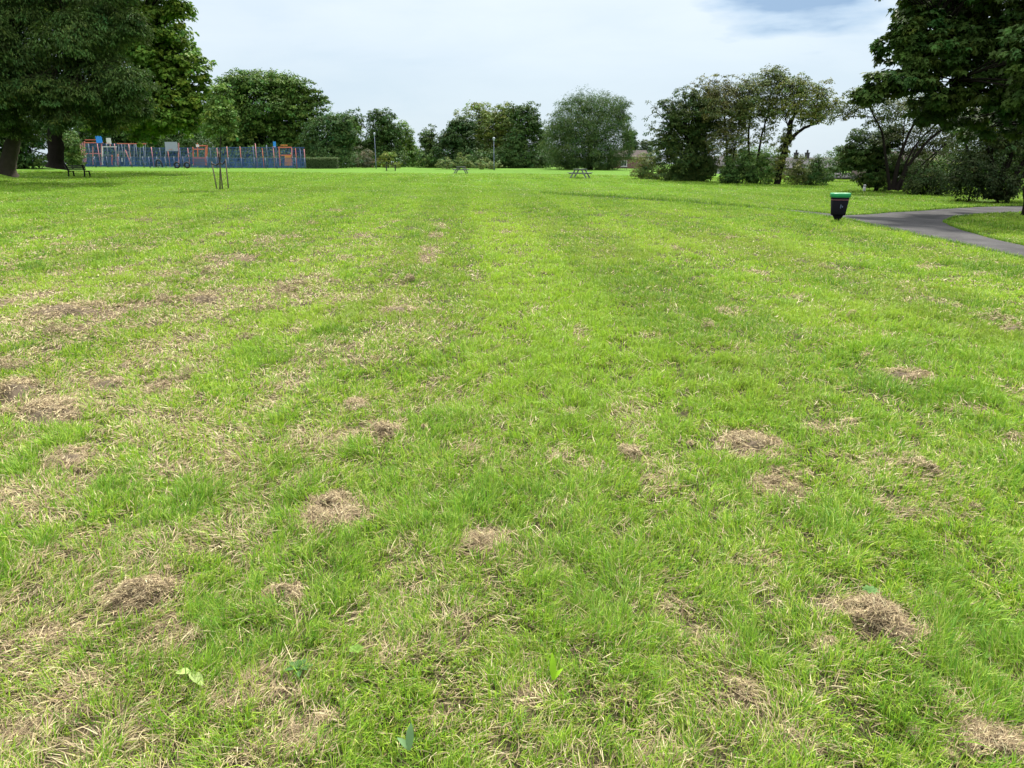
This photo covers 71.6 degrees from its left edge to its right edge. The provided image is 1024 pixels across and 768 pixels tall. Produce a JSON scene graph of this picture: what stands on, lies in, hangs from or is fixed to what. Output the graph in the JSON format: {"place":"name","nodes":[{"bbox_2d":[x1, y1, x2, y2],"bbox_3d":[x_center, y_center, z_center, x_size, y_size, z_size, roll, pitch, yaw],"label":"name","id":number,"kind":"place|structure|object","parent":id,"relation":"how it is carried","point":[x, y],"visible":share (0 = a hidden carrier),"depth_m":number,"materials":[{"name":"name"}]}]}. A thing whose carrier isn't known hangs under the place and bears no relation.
{"place":"outdoors","nodes":[
{"label":"outdoors","id":0,"kind":"place"},
{"bbox_2d":[0,0,989,163],"label":"sky","id":1,"kind":"structure","parent":0,"point":[423,61],"materials":[{"name":"white"}]},
{"bbox_2d":[0,164,1023,767],"bbox_3d":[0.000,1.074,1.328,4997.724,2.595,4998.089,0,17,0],"label":"ground","id":2,"kind":"structure","parent":0,"point":[506,746],"depth_m":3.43,"materials":[{"name":"plant"}]},
{"bbox_2d":[0,374,46,404],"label":"grass clump","id":3,"kind":"object","parent":2,"relation":"on","point":[12,389],"visible":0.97,"depth_m":5.48,"materials":[{"name":"plant"}]},
{"bbox_2d":[0,117,77,168],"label":"dark hedge tree","id":4,"kind":"object","parent":2,"relation":"on","point":[27,157],"visible":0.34,"depth_m":85.53,"materials":[{"name":"green plant"}]},
{"bbox_2d":[13,388,93,426],"bbox_3d":[-3.292,0.154,5.123,0.678,0.164,0.923,0,17,0],"label":"grass clump","id":5,"kind":"object","parent":2,"relation":"on","point":[51,407],"visible":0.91,"depth_m":5.04,"materials":[{"name":"plant"}]},
{"bbox_2d":[3,298,109,322],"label":"grass clump","id":6,"kind":"object","parent":2,"relation":"on","point":[65,309],"visible":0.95,"depth_m":8.31,"materials":[{"name":"plant"}]},
{"bbox_2d":[32,444,107,475],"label":"grass clump","id":7,"kind":"object","parent":2,"relation":"on","point":[67,459],"visible":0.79,"depth_m":4.20,"materials":[{"name":"plant"}]},
{"bbox_2d":[62,131,87,164],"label":"dense shrub","id":8,"kind":"object","parent":2,"relation":"on","point":[74,156],"visible":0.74,"depth_m":79.45,"materials":[{"name":"green plant"}]},
{"bbox_2d":[64,165,90,176],"bbox_3d":[-32.270,-15.855,52.803,1.792,0.896,0.673,4,18,13],"label":"park bench","id":9,"kind":"object","parent":2,"relation":"on","point":[74,167],"visible":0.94,"depth_m":52.55,"materials":[{"name":"black plastic"}]},
{"bbox_2d":[0,0,160,177],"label":"ash tree","id":10,"kind":"object","parent":2,"relation":"on","point":[54,89],"visible":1,"depth_m":40.20,"materials":[{"name":"green plant"}]},
{"bbox_2d":[82,136,102,164],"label":"climbing frame","id":11,"kind":"object","parent":2,"relation":"on","point":[98,139],"visible":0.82,"depth_m":97.30,"materials":[{"name":"red paint"}]},
{"bbox_2d":[43,129,150,166],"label":"park tree","id":12,"kind":"object","parent":2,"relation":"on","point":[83,135],"visible":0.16,"depth_m":120.26,"materials":[{"name":"green plant"}]},
{"bbox_2d":[80,373,132,400],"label":"grass clump","id":13,"kind":"object","parent":2,"relation":"on","point":[118,380],"visible":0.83,"depth_m":5.64,"materials":[{"name":"plant"}]},
{"bbox_2d":[80,144,138,164],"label":"court fence","id":14,"kind":"object","parent":2,"relation":"on","point":[107,150],"visible":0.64,"depth_m":101.67,"materials":[{"name":"blue"}]},
{"bbox_2d":[102,138,118,164],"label":"goal post frame","id":15,"kind":"object","parent":2,"relation":"on","point":[108,140],"visible":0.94,"depth_m":97.11,"materials":[{"name":"white paint"}]},
{"bbox_2d":[66,133,156,165],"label":"hedgerow","id":16,"kind":"object","parent":2,"relation":"on","point":[112,141],"visible":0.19,"depth_m":120.37,"materials":[{"name":"green plant"}]},
{"bbox_2d":[82,157,149,167],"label":"playground railing","id":17,"kind":"object","parent":2,"relation":"on","point":[119,162],"visible":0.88,"depth_m":96.41,"materials":[{"name":"metal"}]},
{"bbox_2d":[23,0,217,169],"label":"sycamore tree","id":18,"kind":"object","parent":2,"relation":"on","point":[167,59],"visible":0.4,"depth_m":60.01,"materials":[{"name":"green plant"}]},
{"bbox_2d":[115,358,134,372],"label":"grass clump","id":19,"kind":"object","parent":2,"relation":"on","point":[123,365],"visible":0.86,"depth_m":6.19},
{"bbox_2d":[117,143,145,164],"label":"swing frame","id":20,"kind":"object","parent":2,"relation":"on","point":[129,151],"visible":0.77,"depth_m":98.22,"materials":[{"name":"metal"}]},
{"bbox_2d":[94,571,188,630],"bbox_3d":[-1.502,0.837,2.860,0.381,0.152,0.404,13,22,37],"label":"grass clump","id":21,"kind":"object","parent":2,"relation":"on","point":[138,591],"visible":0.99,"depth_m":2.85,"materials":[{"name":"plant"}]},
{"bbox_2d":[109,110,234,165],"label":"park tree","id":22,"kind":"object","parent":2,"relation":"on","point":[190,143],"visible":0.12,"depth_m":122.24,"materials":[{"name":"green plant"}]},
{"bbox_2d":[165,142,178,164],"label":"hoop wall","id":23,"kind":"structure","parent":2,"relation":"on","point":[171,146],"depth_m":98.48,"materials":[{"name":"metal"}]},
{"bbox_2d":[138,147,223,167],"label":"court fence","id":24,"kind":"object","parent":2,"relation":"on","point":[152,158],"visible":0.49,"depth_m":101.81,"materials":[{"name":"blue"}]},
{"bbox_2d":[141,131,231,165],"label":"hedgerow","id":25,"kind":"object","parent":2,"relation":"on","point":[185,146],"visible":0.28,"depth_m":118.62,"materials":[{"name":"green plant"}]},
{"bbox_2d":[148,157,224,168],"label":"playground railing","id":26,"kind":"object","parent":2,"relation":"on","point":[186,160],"visible":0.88,"depth_m":96.42,"materials":[{"name":"metal"}]},
{"bbox_2d":[176,668,202,685],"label":"fallen leaf","id":27,"kind":"object","parent":2,"relation":"on","point":[193,677],"visible":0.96,"depth_m":2.40,"materials":[{"name":"yellow plant"}]},
{"bbox_2d":[184,143,207,165],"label":"play tower","id":28,"kind":"structure","parent":2,"relation":"on","point":[197,157],"depth_m":97.15,"materials":[{"name":"metal"}]},
{"bbox_2d":[175,290,227,304],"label":"grass clump","id":29,"kind":"object","parent":2,"relation":"on","point":[208,298],"visible":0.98,"depth_m":9.12,"materials":[{"name":"plant"}]},
{"bbox_2d":[211,161,218,188],"bbox_3d":[-15.581,-10.973,37.513,0.486,1.500,0.119,0,17,0],"label":"tree stake","id":30,"kind":"object","parent":2,"relation":"on","point":[212,164],"visible":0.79,"depth_m":37.43,"materials":[{"name":"brown wood"}]},
{"bbox_2d":[199,82,240,188],"bbox_3d":[-14.644,-12.440,35.667,2.072,5.212,1.716,16,23,42],"label":"young tree","id":31,"kind":"object","parent":2,"relation":"on","point":[226,118],"visible":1,"depth_m":35.20,"materials":[{"name":"green plant"}]},
{"bbox_2d":[223,143,305,168],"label":"court fence","id":32,"kind":"object","parent":2,"relation":"on","point":[255,147],"visible":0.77,"depth_m":99.89,"materials":[{"name":"blue"}]},
{"bbox_2d":[184,67,346,167],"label":"oak tree","id":33,"kind":"object","parent":2,"relation":"on","point":[290,101],"visible":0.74,"depth_m":107.97,"materials":[{"name":"green plant"}]},
{"bbox_2d":[225,158,305,168],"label":"playground railing","id":34,"kind":"object","parent":2,"relation":"on","point":[264,165],"visible":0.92,"depth_m":96.41,"materials":[{"name":"metal"}]},
{"bbox_2d":[237,582,309,613],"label":"grass clump","id":35,"kind":"object","parent":2,"relation":"on","point":[289,589],"visible":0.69,"depth_m":2.88,"materials":[{"name":"plant"}]},
{"bbox_2d":[273,142,291,165],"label":"goal shelter","id":36,"kind":"object","parent":2,"relation":"on","point":[289,162],"visible":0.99,"depth_m":96.94,"materials":[{"name":"orange paint"}]},
{"bbox_2d":[285,659,312,676],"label":"broadleaf weed","id":37,"kind":"object","parent":2,"relation":"on","point":[299,664],"visible":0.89,"depth_m":2.45,"materials":[{"name":"green plant"}]},
{"bbox_2d":[305,156,338,168],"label":"clipped hedge","id":38,"kind":"object","parent":2,"relation":"on","point":[321,163],"visible":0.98,"depth_m":98.73,"materials":[{"name":"green plant"}]},
{"bbox_2d":[275,486,372,535],"bbox_3d":[-0.927,0.626,3.609,0.449,0.111,0.551,6,18,18],"label":"grass clump","id":39,"kind":"object","parent":2,"relation":"on","point":[316,511],"visible":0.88,"depth_m":3.55,"materials":[{"name":"plant"}]},
{"bbox_2d":[296,110,363,167],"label":"round tree","id":40,"kind":"object","parent":2,"relation":"on","point":[339,138],"visible":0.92,"depth_m":104.64,"materials":[{"name":"green plant"}]},
{"bbox_2d":[329,111,365,166],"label":"park tree","id":41,"kind":"object","parent":2,"relation":"on","point":[357,128],"visible":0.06,"depth_m":125.45,"materials":[{"name":"green plant"}]},
{"bbox_2d":[337,395,369,415],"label":"grass clump","id":42,"kind":"object","parent":2,"relation":"on","point":[354,399],"visible":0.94,"depth_m":5.17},
{"bbox_2d":[349,644,362,652],"bbox_3d":[-0.553,0.943,2.525,0.050,0.010,0.051,0,17,0],"label":"clover","id":43,"kind":"object","parent":2,"relation":"on","point":[354,649],"visible":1,"depth_m":2.53,"materials":[{"name":"green plant"}]},
{"bbox_2d":[341,149,373,166],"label":"hedgerow","id":44,"kind":"object","parent":2,"relation":"on","point":[355,159],"visible":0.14,"depth_m":115.72,"materials":[{"name":"green plant"}]},
{"bbox_2d":[346,145,378,167],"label":"grey bush","id":45,"kind":"object","parent":2,"relation":"on","point":[368,157],"visible":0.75,"depth_m":108.42,"materials":[{"name":"green plant"}]},
{"bbox_2d":[349,106,413,166],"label":"park tree","id":46,"kind":"object","parent":2,"relation":"on","point":[387,133],"visible":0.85,"depth_m":115.84,"materials":[{"name":"green plant"}]},
{"bbox_2d":[356,418,407,442],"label":"grass clump","id":47,"kind":"object","parent":2,"relation":"on","point":[387,426],"visible":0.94,"depth_m":4.65,"materials":[{"name":"plant"}]},
{"bbox_2d":[376,151,401,167],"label":"light bush","id":48,"kind":"object","parent":2,"relation":"on","point":[385,163],"visible":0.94,"depth_m":106.75,"materials":[{"name":"green plant"}]},
{"bbox_2d":[380,303,416,314],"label":"grass clump","id":49,"kind":"object","parent":2,"relation":"on","point":[400,308],"visible":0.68,"depth_m":8.50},
{"bbox_2d":[397,723,413,750],"bbox_3d":[-0.311,1.042,2.091,0.046,0.064,0.039,-7,19,-22],"label":"plantain","id":50,"kind":"object","parent":2,"relation":"on","point":[407,743],"visible":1,"depth_m":2.09,"materials":[{"name":"green plant"}]},
{"bbox_2d":[392,118,418,166],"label":"park tree","id":51,"kind":"object","parent":2,"relation":"on","point":[407,142],"visible":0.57,"depth_m":127.89,"materials":[{"name":"green plant"}]},
{"bbox_2d":[413,124,440,166],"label":"park tree","id":52,"kind":"object","parent":2,"relation":"on","point":[427,140],"visible":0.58,"depth_m":118.31,"materials":[{"name":"green plant"}]},
{"bbox_2d":[416,150,444,167],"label":"hedgerow","id":53,"kind":"object","parent":2,"relation":"on","point":[427,163],"visible":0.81,"depth_m":114.94,"materials":[{"name":"green plant"}]},
{"bbox_2d":[435,157,455,168],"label":"pale shrub","id":54,"kind":"object","parent":2,"relation":"on","point":[441,162],"visible":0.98,"depth_m":98.96,"materials":[{"name":"green plant"}]},
{"bbox_2d":[427,110,486,167],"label":"park tree","id":55,"kind":"object","parent":2,"relation":"on","point":[455,139],"visible":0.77,"depth_m":114.10,"materials":[{"name":"green plant"}]},
{"bbox_2d":[452,166,468,172],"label":"picnic table","id":56,"kind":"object","parent":2,"relation":"on","point":[464,168],"visible":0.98,"depth_m":71.36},
{"bbox_2d":[454,152,472,168],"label":"pale shrub","id":57,"kind":"object","parent":2,"relation":"on","point":[464,162],"visible":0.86,"depth_m":99.05,"materials":[{"name":"green plant"}]},
{"bbox_2d":[454,527,503,560],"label":"grass clump","id":58,"kind":"object","parent":2,"relation":"on","point":[478,537],"visible":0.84,"depth_m":3.26,"materials":[{"name":"plant"}]},
{"bbox_2d":[453,101,504,159],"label":"park tree","id":59,"kind":"object","parent":2,"relation":"on","point":[478,108],"visible":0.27,"depth_m":120.93,"materials":[{"name":"green plant"}]},
{"bbox_2d":[470,157,502,169],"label":"pale shrub","id":60,"kind":"object","parent":2,"relation":"on","point":[489,165],"visible":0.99,"depth_m":98.93,"materials":[{"name":"green plant"}]},
{"bbox_2d":[478,101,516,167],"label":"park tree","id":61,"kind":"object","parent":2,"relation":"on","point":[498,133],"visible":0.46,"depth_m":116.51,"materials":[{"name":"green plant"}]},
{"bbox_2d":[463,146,551,167],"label":"hedgerow","id":62,"kind":"object","parent":2,"relation":"on","point":[502,159],"visible":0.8,"depth_m":110.69,"materials":[{"name":"green plant"}]},
{"bbox_2d":[0,204,1023,767],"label":"dry clippings","id":63,"kind":"object","parent":2,"relation":"on","point":[62,634],"visible":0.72,"depth_m":2.91,"materials":[{"name":"beige plant"}]},
{"bbox_2d":[495,101,553,167],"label":"park tree","id":64,"kind":"object","parent":2,"relation":"on","point":[528,125],"visible":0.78,"depth_m":111.86,"materials":[{"name":"green plant"}]},
{"bbox_2d":[533,125,557,166],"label":"park tree","id":65,"kind":"object","parent":2,"relation":"on","point":[546,131],"visible":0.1,"depth_m":131.38,"materials":[{"name":"green plant"}]},
{"bbox_2d":[550,653,562,680],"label":"dock leaf","id":66,"kind":"object","parent":2,"relation":"on","point":[554,673],"visible":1,"depth_m":2.37,"materials":[{"name":"green plant"}]},
{"bbox_2d":[569,169,592,177],"bbox_3d":[5.866,-18.095,61.129,1.816,0.828,1.680,7,18,20],"label":"picnic table","id":67,"kind":"object","parent":2,"relation":"on","point":[576,173],"visible":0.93,"depth_m":60.85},
{"bbox_2d":[536,84,637,169],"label":"willow tree","id":68,"kind":"object","parent":2,"relation":"on","point":[605,158],"visible":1,"depth_m":98.62,"materials":[{"name":"green plant"}]},
{"bbox_2d":[613,148,649,168],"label":"brick house","id":69,"kind":"structure","parent":2,"relation":"on","point":[636,153],"depth_m":116.60,"materials":[{"name":"brick"}]},
{"bbox_2d":[619,130,662,164],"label":"distant tree","id":70,"kind":"object","parent":2,"relation":"on","point":[646,145],"visible":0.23,"depth_m":155.34,"materials":[{"name":"green plant"}]},
{"bbox_2d":[628,150,674,179],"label":"mixed shrub","id":71,"kind":"object","parent":2,"relation":"on","point":[644,167],"visible":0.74,"depth_m":60.88,"materials":[{"name":"green plant"}]},
{"bbox_2d":[642,84,726,181],"bbox_3d":[13.841,-19.541,56.553,7.088,8.103,4.251,0,17,0],"label":"hawthorn thicket","id":72,"kind":"object","parent":2,"relation":"on","point":[692,160],"visible":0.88,"depth_m":56.04,"materials":[{"name":"green plant"}]},
{"bbox_2d":[685,73,756,170],"bbox_3d":[15.950,-19.468,54.650,5.499,8.347,3.575,0,17,0],"label":"hawthorn tree","id":73,"kind":"object","parent":2,"relation":"on","point":[714,94],"visible":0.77,"depth_m":53.98,"materials":[{"name":"green plant"}]},
{"bbox_2d":[718,154,739,183],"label":"undergrowth bush","id":74,"kind":"object","parent":2,"relation":"on","point":[725,176],"visible":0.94,"depth_m":53.39,"materials":[{"name":"green plant"}]},
{"bbox_2d":[725,146,762,183],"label":"undergrowth bush","id":75,"kind":"object","parent":2,"relation":"on","point":[742,168],"visible":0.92,"depth_m":53.22,"materials":[{"name":"green plant"}]},
{"bbox_2d":[722,155,788,177],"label":"hedgerow","id":76,"kind":"object","parent":2,"relation":"on","point":[766,168],"visible":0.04,"depth_m":68.56,"materials":[{"name":"green plant"}]},
{"bbox_2d":[719,143,793,165],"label":"distant tree","id":77,"kind":"object","parent":2,"relation":"on","point":[764,148],"visible":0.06,"depth_m":117.05,"materials":[{"name":"green plant"}]},
{"bbox_2d":[724,63,793,183],"bbox_3d":[18.632,-19.482,53.781,4.549,8.824,3.431,-9,19,-26],"label":"hawthorn tree","id":78,"kind":"object","parent":2,"relation":"on","point":[757,92],"visible":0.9,"depth_m":52.89,"materials":[{"name":"green plant"}]},
{"bbox_2d":[746,150,777,184],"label":"undergrowth bush","id":79,"kind":"object","parent":2,"relation":"on","point":[763,172],"visible":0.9,"depth_m":53.28,"materials":[{"name":"green plant"}]},
{"bbox_2d":[717,428,808,471],"bbox_3d":[1.564,0.368,4.475,0.587,0.162,0.811,0,17,0],"label":"grass clump","id":80,"kind":"object","parent":2,"relation":"on","point":[750,443],"visible":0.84,"depth_m":4.46,"materials":[{"name":"plant"}]},
{"bbox_2d":[749,466,807,508],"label":"grass clump","id":81,"kind":"object","parent":2,"relation":"on","point":[776,477],"visible":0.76,"depth_m":3.88,"materials":[{"name":"plant"}]},
{"bbox_2d":[539,189,1023,258],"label":"verge grass","id":82,"kind":"structure","parent":2,"relation":"on","point":[650,198],"depth_m":27.43,"materials":[{"name":"plant"}]},
{"bbox_2d":[782,154,816,185],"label":"undergrowth bush","id":83,"kind":"object","parent":2,"relation":"on","point":[799,165],"visible":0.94,"depth_m":53.34,"materials":[{"name":"green plant"}]},
{"bbox_2d":[762,150,839,174],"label":"slate house","id":84,"kind":"structure","parent":2,"relation":"on","point":[796,154],"depth_m":84.27,"materials":[{"name":"brick"}]},
{"bbox_2d":[767,71,844,183],"bbox_3d":[21.742,-18.797,52.909,5.666,8.303,3.417,0,17,0],"label":"leaning tree","id":85,"kind":"object","parent":2,"relation":"on","point":[814,114],"visible":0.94,"depth_m":51.96,"materials":[{"name":"green plant"}]},
{"bbox_2d":[802,154,834,184],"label":"undergrowth bush","id":86,"kind":"object","parent":2,"relation":"on","point":[816,176],"visible":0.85,"depth_m":53.40,"materials":[{"name":"green plant"}]},
{"bbox_2d":[804,156,854,181],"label":"hedgerow","id":87,"kind":"object","parent":2,"relation":"on","point":[834,165],"visible":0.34,"depth_m":62.99,"materials":[{"name":"green plant"}]},
{"bbox_2d":[821,145,842,161],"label":"distant tree","id":88,"kind":"object","parent":2,"relation":"on","point":[831,152],"visible":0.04,"depth_m":113.66,"materials":[{"name":"green plant"}]},
{"bbox_2d":[830,193,850,220],"bbox_3d":[10.260,-5.498,22.301,0.590,0.970,0.484,3,18,11],"label":"litter bin","id":89,"kind":"object","parent":2,"relation":"on","point":[839,203],"visible":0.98,"depth_m":22.10,"materials":[{"name":"black plastic"}]},
{"bbox_2d":[834,173,855,179],"bbox_3d":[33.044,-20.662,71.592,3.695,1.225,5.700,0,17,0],"label":"garage block","id":90,"kind":"structure","parent":2,"relation":"on","point":[843,177],"depth_m":68.84,"materials":[{"name":"grey tile"}]},
{"bbox_2d":[811,591,929,654],"bbox_3d":[1.409,0.888,2.729,0.336,0.159,0.491,-7,18,-21],"label":"grass clump","id":91,"kind":"object","parent":2,"relation":"on","point":[878,614],"visible":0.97,"depth_m":2.70,"materials":[{"name":"plant"}]},
{"bbox_2d":[862,585,879,594],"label":"creeping weed","id":92,"kind":"object","parent":2,"relation":"on","point":[870,589],"visible":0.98,"depth_m":2.87,"materials":[{"name":"green plant"}]},
{"bbox_2d":[833,123,915,191],"bbox_3d":[22.735,-14.233,44.797,5.058,4.266,2.894,-6,18,-17],"label":"elder thicket","id":93,"kind":"object","parent":2,"relation":"on","point":[858,160],"visible":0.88,"depth_m":44.38,"materials":[{"name":"green plant"}]},
{"bbox_2d":[827,85,973,190],"bbox_3d":[23.582,-14.913,42.885,9.760,6.247,4.644,0,17,0],"label":"leaning tree","id":94,"kind":"object","parent":2,"relation":"on","point":[915,152],"visible":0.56,"depth_m":42.77,"materials":[{"name":"green plant"}]},
{"bbox_2d":[850,148,958,176],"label":"brown house","id":95,"kind":"structure","parent":2,"relation":"on","point":[855,172],"depth_m":65.76,"materials":[{"name":"brick"}]},
{"bbox_2d":[877,364,939,384],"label":"grass clump","id":96,"kind":"object","parent":2,"relation":"on","point":[912,374],"visible":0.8,"depth_m":5.89,"materials":[{"name":"plant"}]},
{"bbox_2d":[863,143,970,185],"bbox_3d":[29.513,-15.956,51.621,8.528,3.689,3.360,0,17,0],"label":"hedgerow","id":97,"kind":"object","parent":2,"relation":"on","point":[938,158],"visible":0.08,"depth_m":51.37,"materials":[{"name":"green plant"}]},
{"bbox_2d":[899,158,958,195],"bbox_3d":[24.417,-11.951,41.322,3.366,2.290,2.863,0,17,0],"label":"bramble mound","id":98,"kind":"object","parent":2,"relation":"on","point":[936,186],"visible":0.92,"depth_m":41.09,"materials":[{"name":"green plant"}]},
{"bbox_2d":[847,0,1023,215],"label":"maple tree","id":99,"kind":"object","parent":2,"relation":"on","point":[958,41],"visible":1,"depth_m":24.65,"materials":[{"name":"green plant"}]},
{"bbox_2d":[944,141,1008,201],"bbox_3d":[22.551,-10.322,34.528,2.708,3.094,2.824,0,17,0],"label":"bramble mound","id":100,"kind":"object","parent":2,"relation":"on","point":[969,180],"visible":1,"depth_m":34.24,"materials":[{"name":"green plant"}]},
{"bbox_2d":[938,107,1023,200],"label":"leaning tree","id":101,"kind":"object","parent":2,"relation":"on","point":[1006,147],"visible":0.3,"depth_m":35.32,"materials":[{"name":"green plant"}]},
{"bbox_2d":[940,708,1023,766],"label":"grass clump","id":102,"kind":"object","parent":2,"relation":"on","point":[1001,736],"visible":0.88,"depth_m":2.16,"materials":[{"name":"plant"}]},
{"bbox_2d":[959,140,1023,191],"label":"hedgerow","id":103,"kind":"object","parent":2,"relation":"on","point":[999,167],"visible":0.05,"depth_m":47.34,"materials":[{"name":"green plant"}]},
{"bbox_2d":[985,158,1023,202],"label":"bramble mound","id":104,"kind":"object","parent":2,"relation":"on","point":[1012,183],"visible":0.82,"depth_m":34.35,"materials":[{"name":"green plant"}]},
{"bbox_2d":[1000,320,1023,332],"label":"grass clump","id":105,"kind":"object","parent":2,"relation":"on","point":[1012,328],"visible":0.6,"depth_m":7.67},
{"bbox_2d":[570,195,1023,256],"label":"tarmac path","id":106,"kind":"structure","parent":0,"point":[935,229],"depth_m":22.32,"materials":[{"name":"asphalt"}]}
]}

